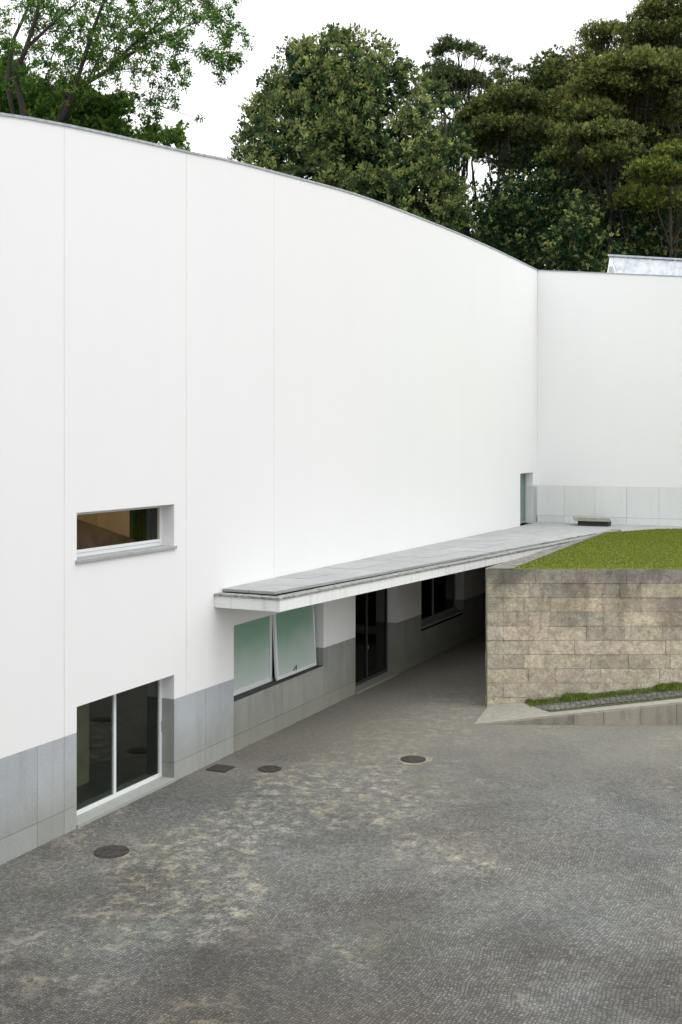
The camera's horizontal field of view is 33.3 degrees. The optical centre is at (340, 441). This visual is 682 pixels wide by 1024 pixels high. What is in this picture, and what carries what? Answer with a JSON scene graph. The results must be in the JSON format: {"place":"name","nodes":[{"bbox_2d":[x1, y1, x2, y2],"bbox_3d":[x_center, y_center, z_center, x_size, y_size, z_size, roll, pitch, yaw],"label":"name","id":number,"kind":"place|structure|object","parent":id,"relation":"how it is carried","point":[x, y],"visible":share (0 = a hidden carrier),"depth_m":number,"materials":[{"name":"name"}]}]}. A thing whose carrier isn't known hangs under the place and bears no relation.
{"place":"outdoors","nodes":[
{"label":"outdoors","id":0,"kind":"place"},
{"bbox_2d":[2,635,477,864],"bbox_3d":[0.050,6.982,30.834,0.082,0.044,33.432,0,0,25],"label":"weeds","id":1,"kind":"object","parent":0,"point":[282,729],"visible":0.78,"depth_m":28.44,"materials":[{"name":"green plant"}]},
{"bbox_2d":[0,0,678,269],"label":"sky","id":2,"kind":"structure","parent":0,"point":[518,29],"materials":[{"name":"white"}]},
{"bbox_2d":[0,631,681,1023],"bbox_3d":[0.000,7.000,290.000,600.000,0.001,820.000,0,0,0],"label":"courtyard ground","id":3,"kind":"structure","parent":0,"point":[342,867],"depth_m":18.08,"materials":[{"name":"grey stone"}]},
{"bbox_2d":[0,39,64,118],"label":"broadleaf tree","id":4,"kind":"object","parent":3,"relation":"on","point":[30,102],"visible":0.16,"depth_m":40.46,"materials":[{"name":"green plant"}]},
{"bbox_2d":[26,59,142,138],"bbox_3d":[-9.153,-3.284,40.031,4.995,20.606,4.834,0,0,0],"label":"broadleaf tree","id":5,"kind":"object","parent":3,"relation":"on","point":[94,116],"visible":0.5,"depth_m":38.33,"materials":[{"name":"green plant"}]},
{"bbox_2d":[94,845,128,857],"bbox_3d":[-3.916,7.000,19.470,0.600,0.040,0.600,0,0,0],"label":"manhole cover","id":6,"kind":"object","parent":3,"relation":"on","point":[113,851],"visible":1,"depth_m":19.45,"materials":[{"name":"metal"}]},
{"bbox_2d":[0,0,254,124],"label":"open crowned tree","id":7,"kind":"object","parent":3,"relation":"on","point":[125,53],"visible":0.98,"depth_m":37.54,"materials":[{"name":"green plant"}]},
{"bbox_2d":[130,110,191,150],"bbox_3d":[-6.577,-2.696,41.011,2.513,19.417,4.416,0,0,-14],"label":"tree","id":8,"kind":"object","parent":3,"relation":"on","point":[175,136],"visible":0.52,"depth_m":39.63,"materials":[{"name":"green plant"}]},
{"bbox_2d":[205,764,234,772],"bbox_3d":[-2.583,7.002,24.440,0.480,0.036,0.480,0,0,25],"label":"drain grate","id":9,"kind":"object","parent":3,"relation":"on","point":[220,768],"visible":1,"depth_m":24.39,"materials":[{"name":"metal"}]},
{"bbox_2d":[258,765,280,772],"bbox_3d":[-1.527,7.000,24.400,0.500,0.040,0.500,0,0,0],"label":"manhole cover","id":10,"kind":"object","parent":3,"relation":"on","point":[269,768],"visible":1,"depth_m":24.40,"materials":[{"name":"metal"}]},
{"bbox_2d":[0,112,681,864],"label":"museum building","id":11,"kind":"structure","parent":3,"relation":"on","point":[278,450],"depth_m":26.63,"materials":[{"name":"white paint"}]},
{"bbox_2d":[75,505,176,563],"bbox_3d":[-4.258,1.742,22.156,0.420,0.915,3.240,0,0,25],"label":"window","id":12,"kind":"structure","parent":11,"relation":"in","point":[126,549],"depth_m":22.28,"materials":[{"name":"white metal"}]},
{"bbox_2d":[77,679,174,827],"bbox_3d":[-4.280,5.900,22.167,0.430,2.200,3.160,0,0,25],"label":"window","id":13,"kind":"structure","parent":11,"relation":"in","point":[87,814],"depth_m":22.21,"materials":[{"name":"white metal"}]},
{"bbox_2d":[234,615,323,704],"bbox_3d":[-1.617,5.040,27.849,0.400,1.800,4.590,0,0,25],"label":"window","id":14,"kind":"structure","parent":11,"relation":"in","point":[252,639],"depth_m":27.18,"materials":[{"name":"green glass"}]},
{"bbox_2d":[272,604,315,680],"bbox_3d":[-1.151,5.000,28.922,0.247,1.720,2.245,0,0,25],"label":"window","id":15,"kind":"structure","parent":11,"relation":"in","point":[294,646],"depth_m":28.80,"materials":[{"name":"green glass"}]},
{"bbox_2d":[355,588,398,693],"bbox_3d":[0.886,5.570,33.087,0.460,2.860,3.000,0,0,25],"label":"dark door","id":16,"kind":"structure","parent":11,"relation":"in","point":[371,608],"depth_m":33.43,"materials":[{"name":"black glass"}]},
{"bbox_2d":[421,573,464,628],"bbox_3d":[3.270,5.040,38.143,0.400,1.800,4.140,0,0,25],"label":"window","id":17,"kind":"structure","parent":11,"relation":"in","point":[438,594],"depth_m":38.49,"materials":[{"name":"black glass"}]},
{"bbox_2d":[520,473,525,522],"bbox_3d":[7.357,2.330,47.195,0.070,2.100,1.880,0,0,25],"label":"glass door","id":18,"kind":"structure","parent":11,"relation":"in","point":[522,475],"depth_m":47.69,"materials":[{"name":"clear glass"}]},
{"bbox_2d":[505,522,681,533],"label":"terrace","id":19,"kind":"structure","parent":11,"relation":"attached to","point":[555,526],"depth_m":45.31,"materials":[{"name":"concrete"}]},
{"bbox_2d":[573,515,610,526],"bbox_3d":[10.187,3.217,46.379,1.736,0.363,0.900,0,0,25],"label":"stone bench","id":20,"kind":"object","parent":19,"relation":"on","point":[593,521],"visible":1,"depth_m":46.03,"materials":[{"name":"stone"}]},
{"bbox_2d":[227,21,470,233],"bbox_3d":[0.127,-7.487,59.973,13.440,29.058,12.021,0,0,0],"label":"linden tree","id":21,"kind":"object","parent":3,"relation":"on","point":[323,102],"visible":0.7,"depth_m":57.08,"materials":[{"name":"green plant"}]},
{"bbox_2d":[394,754,433,765],"bbox_3d":[1.612,6.996,25.108,0.862,0.048,0.882,0,0,0],"label":"manhole cover","id":22,"kind":"object","parent":3,"relation":"on","point":[408,759],"visible":1,"depth_m":25.06,"materials":[{"name":"metal"}]},
{"bbox_2d":[395,84,504,251],"bbox_3d":[5.497,-6.237,61.037,7.018,26.499,6.342,0,0,0],"label":"broadleaf tree","id":23,"kind":"object","parent":3,"relation":"on","point":[447,99],"visible":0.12,"depth_m":60.94,"materials":[{"name":"green plant"}]},
{"bbox_2d":[411,33,499,213],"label":"pine tree","id":24,"kind":"object","parent":3,"relation":"on","point":[453,78],"visible":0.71,"depth_m":68.52,"materials":[{"name":"green plant"}]},
{"bbox_2d":[453,79,556,230],"bbox_3d":[9.415,-6.734,65.667,5.998,27.472,5.878,0,0,0],"label":"pine tree","id":25,"kind":"object","parent":3,"relation":"on","point":[485,114],"visible":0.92,"depth_m":64.63,"materials":[{"name":"green plant"}]},
{"bbox_2d":[487,53,541,245],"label":"pine tree","id":26,"kind":"object","parent":3,"relation":"on","point":[504,80],"visible":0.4,"depth_m":71.14,"materials":[{"name":"green plant"}]},
{"bbox_2d":[467,166,608,270],"bbox_3d":[10.446,-4.385,64.016,9.006,22.800,6.419,0,0,0],"label":"broadleaf tree","id":27,"kind":"object","parent":3,"relation":"on","point":[527,222],"visible":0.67,"depth_m":62.56,"materials":[{"name":"green plant"}]},
{"bbox_2d":[462,22,681,246],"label":"pine tree","id":28,"kind":"object","parent":3,"relation":"on","point":[551,79],"visible":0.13,"depth_m":70.36,"materials":[{"name":"green plant"}]},
{"bbox_2d":[466,112,681,249],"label":"dark tree","id":29,"kind":"object","parent":3,"relation":"on","point":[573,176],"visible":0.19,"depth_m":68.74,"materials":[{"name":"green plant"}]},
{"bbox_2d":[474,688,681,724],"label":"raised bed","id":30,"kind":"object","parent":3,"relation":"on","point":[664,709],"visible":1,"depth_m":28.31,"materials":[{"name":"concrete"},{"name":"stone"},{"name":"grey cobblestone"}]},
{"bbox_2d":[525,681,681,707],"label":"grass","id":31,"kind":"structure","parent":30,"relation":"on","point":[567,697],"depth_m":29.77,"materials":[{"name":"green plant"}]},
{"bbox_2d":[485,529,681,705],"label":"retaining wall","id":32,"kind":"structure","parent":3,"relation":"on","point":[554,633],"depth_m":30.07,"materials":[{"name":"stone"}]},
{"bbox_2d":[532,188,635,272],"bbox_3d":[12.649,-3.182,59.978,5.589,20.403,6.482,0,0,0],"label":"broadleaf tree","id":33,"kind":"object","parent":3,"relation":"on","point":[571,232],"visible":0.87,"depth_m":58.44,"materials":[{"name":"green plant"}]},
{"bbox_2d":[538,17,630,269],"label":"pine tree","id":34,"kind":"object","parent":3,"relation":"on","point":[592,42],"visible":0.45,"depth_m":73.23,"materials":[{"name":"green plant"}]},
{"bbox_2d":[531,97,652,271],"bbox_3d":[13.297,-5.805,61.112,6.170,25.623,5.991,0,0,-9],"label":"pine tree","id":35,"kind":"object","parent":3,"relation":"on","point":[605,141],"visible":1,"depth_m":59.91,"materials":[{"name":"green plant"}]},
{"bbox_2d":[544,43,681,246],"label":"pine tree","id":36,"kind":"object","parent":3,"relation":"on","point":[643,85],"visible":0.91,"depth_m":62.01,"materials":[{"name":"green plant"}]},
{"bbox_2d":[591,182,681,257],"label":"broadleaf tree","id":37,"kind":"object","parent":3,"relation":"on","point":[644,239],"visible":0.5,"depth_m":61.20,"materials":[{"name":"green plant"}]},
{"bbox_2d":[605,137,681,257],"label":"pine tree","id":38,"kind":"object","parent":3,"relation":"on","point":[659,168],"visible":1,"depth_m":58.01,"materials":[{"name":"green plant"}]},
{"bbox_2d":[612,0,681,144],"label":"pine tree","id":39,"kind":"object","parent":3,"relation":"on","point":[646,27],"visible":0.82,"depth_m":67.87,"materials":[{"name":"green plant"}]},
{"bbox_2d":[470,223,656,270],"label":"dark tree","id":40,"kind":"object","parent":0,"point":[549,240],"depth_m":74.99,"materials":[{"name":"green plant"}]},
{"bbox_2d":[514,528,681,569],"bbox_3d":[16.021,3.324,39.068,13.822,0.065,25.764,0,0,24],"label":"lawn grass","id":41,"kind":"structure","parent":0,"point":[663,537],"depth_m":34.29,"materials":[{"name":"green plant"}]}
]}

